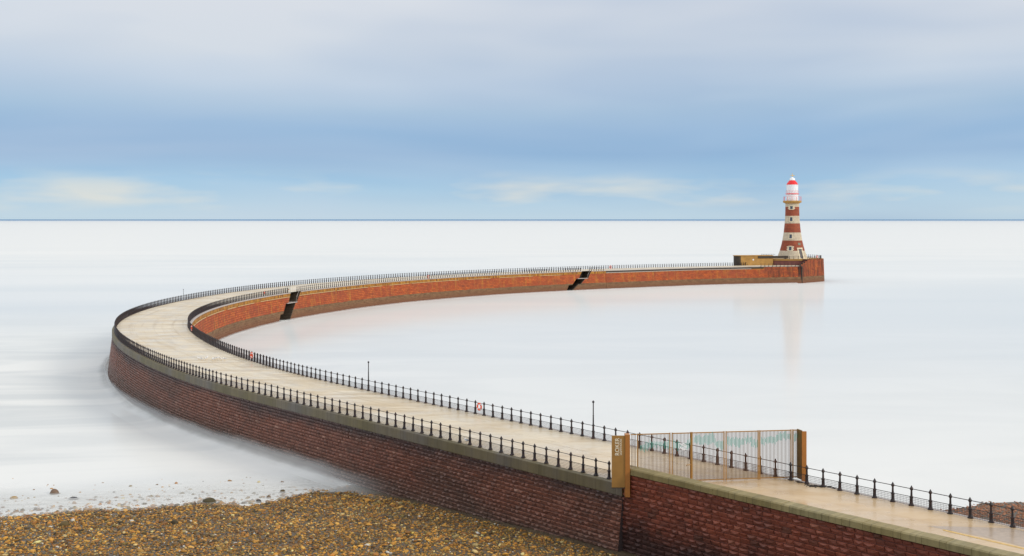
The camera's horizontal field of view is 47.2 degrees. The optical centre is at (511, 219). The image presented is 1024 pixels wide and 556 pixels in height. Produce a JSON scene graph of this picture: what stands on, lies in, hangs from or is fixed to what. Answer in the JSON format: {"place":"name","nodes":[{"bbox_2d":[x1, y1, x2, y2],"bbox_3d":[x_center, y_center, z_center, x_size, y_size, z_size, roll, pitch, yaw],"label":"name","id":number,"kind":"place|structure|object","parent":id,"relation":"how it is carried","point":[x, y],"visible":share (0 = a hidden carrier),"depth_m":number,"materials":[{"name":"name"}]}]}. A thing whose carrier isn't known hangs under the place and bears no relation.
{"place":"outdoors","nodes":[
{"label":"outdoors","id":0,"kind":"place"},
{"bbox_2d":[0,477,334,507],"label":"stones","id":1,"kind":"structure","parent":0,"point":[270,491],"depth_m":95.47,"materials":[{"name":"white stone"}]},
{"bbox_2d":[0,219,1023,516],"bbox_3d":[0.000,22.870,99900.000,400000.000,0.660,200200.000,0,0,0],"label":"sea","id":2,"kind":"structure","parent":0,"point":[888,351],"depth_m":226.03,"materials":[{"name":"liquid"}]},
{"bbox_2d":[50,489,58,494],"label":"rock","id":3,"kind":"object","parent":2,"relation":"in","point":[54,491],"visible":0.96,"depth_m":96.08,"materials":[{"name":"brown stone"}]},
{"bbox_2d":[82,347,338,491],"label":"sea mist","id":4,"kind":"structure","parent":2,"relation":"on","point":[100,390],"depth_m":120.05,"materials":[{"name":"white liquid"}]},
{"bbox_2d":[221,283,798,343],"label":"harbour mist","id":5,"kind":"structure","parent":2,"relation":"on","point":[238,334],"depth_m":318.49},
{"bbox_2d":[108,265,1023,553],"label":"pier","id":6,"kind":"structure","parent":2,"relation":"in","point":[470,479],"depth_m":105.46,"materials":[{"name":"concrete"}]},
{"bbox_2d":[284,286,290,291],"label":"storage cabinet","id":7,"kind":"object","parent":6,"relation":"on","point":[289,288],"visible":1,"depth_m":272.01,"materials":[{"name":"beige paint"}]},
{"bbox_2d":[367,361,369,390],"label":"tall pole","id":8,"kind":"object","parent":6,"relation":"on","point":[368,380],"visible":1,"depth_m":116.07,"materials":[{"name":"black metal"}]},
{"bbox_2d":[114,262,747,478],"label":"railing","id":9,"kind":"object","parent":6,"relation":"on","point":[127,341],"visible":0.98,"depth_m":115.31,"materials":[{"name":"black metal"}]},
{"bbox_2d":[300,268,580,290],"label":"railing","id":10,"kind":"object","parent":6,"relation":"on","point":[484,273],"visible":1,"depth_m":326.96,"materials":[{"name":"black metal"}]},
{"bbox_2d":[591,400,594,438],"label":"tall pole","id":11,"kind":"object","parent":6,"relation":"on","point":[593,435],"visible":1,"depth_m":90.86,"materials":[{"name":"black metal"}]},
{"bbox_2d":[187,288,1023,528],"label":"railing","id":12,"kind":"object","parent":6,"relation":"on","point":[203,336],"visible":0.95,"depth_m":96.50,"materials":[{"name":"black metal"}]},
{"bbox_2d":[611,433,629,496],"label":"sign pylon","id":13,"kind":"object","parent":6,"relation":"attached to","point":[620,461],"visible":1,"depth_m":74.71,"materials":[{"name":"brown metal"}]},
{"bbox_2d":[630,434,635,466],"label":"barred screen","id":14,"kind":"object","parent":6,"relation":"on","point":[631,449],"visible":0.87,"depth_m":75.31,"materials":[{"name":"brown metal"}]},
{"bbox_2d":[637,433,670,473],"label":"barred screen","id":15,"kind":"object","parent":6,"relation":"on","point":[669,450],"visible":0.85,"depth_m":75.51,"materials":[{"name":"brown metal"}]},
{"bbox_2d":[671,432,692,478],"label":"barred gate","id":16,"kind":"structure","parent":6,"relation":"on","point":[684,447],"depth_m":75.76,"materials":[{"name":"brown metal"}]},
{"bbox_2d":[693,431,724,480],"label":"barred screen","id":17,"kind":"object","parent":6,"relation":"on","point":[722,444],"visible":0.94,"depth_m":76.05,"materials":[{"name":"brown metal"}]},
{"bbox_2d":[725,430,758,480],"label":"barred gate","id":18,"kind":"structure","parent":6,"relation":"on","point":[727,452],"depth_m":76.35,"materials":[{"name":"brown metal"}]},
{"bbox_2d":[733,254,787,265],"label":"shelter wall","id":19,"kind":"structure","parent":6,"relation":"on","point":[761,259],"depth_m":431.56,"materials":[{"name":"stone"}]},
{"bbox_2d":[759,429,791,478],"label":"barred gate","id":20,"kind":"structure","parent":6,"relation":"on","point":[789,445],"depth_m":76.71,"materials":[{"name":"brown metal"}]},
{"bbox_2d":[792,429,796,477],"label":"barred screen","id":21,"kind":"object","parent":6,"relation":"on","point":[794,437],"visible":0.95,"depth_m":76.86,"materials":[{"name":"brown metal"}]},
{"bbox_2d":[799,265,802,282],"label":"ladder","id":22,"kind":"object","parent":6,"relation":"attached to","point":[801,270],"visible":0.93,"depth_m":424.52,"materials":[{"name":"black metal"}]},
{"bbox_2d":[797,429,806,480],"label":"end pylon","id":23,"kind":"object","parent":6,"relation":"on","point":[801,449],"visible":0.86,"depth_m":76.38,"materials":[{"name":"brown metal"}]},
{"bbox_2d":[622,465,1023,555],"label":"boundary wall","id":24,"kind":"structure","parent":6,"relation":"on","point":[665,514],"depth_m":67.74,"materials":[{"name":"brick"}]},
{"bbox_2d":[773,257,824,282],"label":"pierhead","id":25,"kind":"object","parent":2,"relation":"in","point":[813,269],"visible":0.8,"depth_m":431.90,"materials":[{"name":"red brick"}]},
{"bbox_2d":[777,173,808,258],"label":"lighthouse","id":26,"kind":"object","parent":25,"relation":"on","point":[792,243],"visible":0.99,"depth_m":437.54,"materials":[{"name":"stone"}]},
{"bbox_2d":[787,246,793,250],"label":"window","id":27,"kind":"structure","parent":26,"relation":"in","point":[789,248],"depth_m":435.87,"materials":[{"name":"stone"}]},
{"bbox_2d":[797,248,803,257],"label":"doorway","id":28,"kind":"structure","parent":26,"relation":"in","point":[800,252],"depth_m":435.55,"materials":[{"name":"stone"}]},
{"bbox_2d":[0,485,1023,555],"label":"beach","id":29,"kind":"structure","parent":0,"point":[355,488],"depth_m":82.17,"materials":[{"name":"brown gravel"}]},
{"bbox_2d":[59,521,69,525],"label":"rock","id":30,"kind":"object","parent":29,"relation":"on","point":[65,523],"visible":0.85,"depth_m":85.09,"materials":[{"name":"beige stone"}]},
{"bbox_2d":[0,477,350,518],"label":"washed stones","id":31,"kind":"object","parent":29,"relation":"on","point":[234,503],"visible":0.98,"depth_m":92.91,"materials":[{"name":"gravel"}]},
{"bbox_2d":[202,498,215,503],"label":"rock","id":32,"kind":"object","parent":29,"relation":"on","point":[210,500],"visible":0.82,"depth_m":92.98,"materials":[{"name":"grey stone"}]},
{"bbox_2d":[0,490,616,555],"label":"cobbles","id":33,"kind":"object","parent":29,"relation":"on","point":[406,535],"visible":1,"depth_m":81.57,"materials":[{"name":"brown gravel"}]},
{"bbox_2d":[941,501,1023,526],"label":"harbour pebbles","id":34,"kind":"object","parent":29,"relation":"on","point":[982,507],"visible":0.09,"depth_m":90.05,"materials":[{"name":"brown gravel"}]},
{"bbox_2d":[0,0,1023,218],"label":"sky","id":35,"kind":"structure","parent":0,"point":[110,109],"materials":[{"name":"blue"}]},
{"bbox_2d":[796,481,834,488],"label":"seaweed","id":36,"kind":"object","parent":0,"point":[809,485],"visible":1,"depth_m":74.66,"materials":[{"name":"green plant"}]},
{"bbox_2d":[930,526,1023,546],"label":"concrete walkway","id":37,"kind":"structure","parent":0,"point":[1011,536],"depth_m":63.62,"materials":[{"name":"beige concrete"}]},
{"bbox_2d":[943,529,1023,548],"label":"yellow line","id":38,"kind":"object","parent":37,"relation":"on","point":[983,539],"visible":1,"depth_m":62.22,"materials":[{"name":"paint"}]}
]}

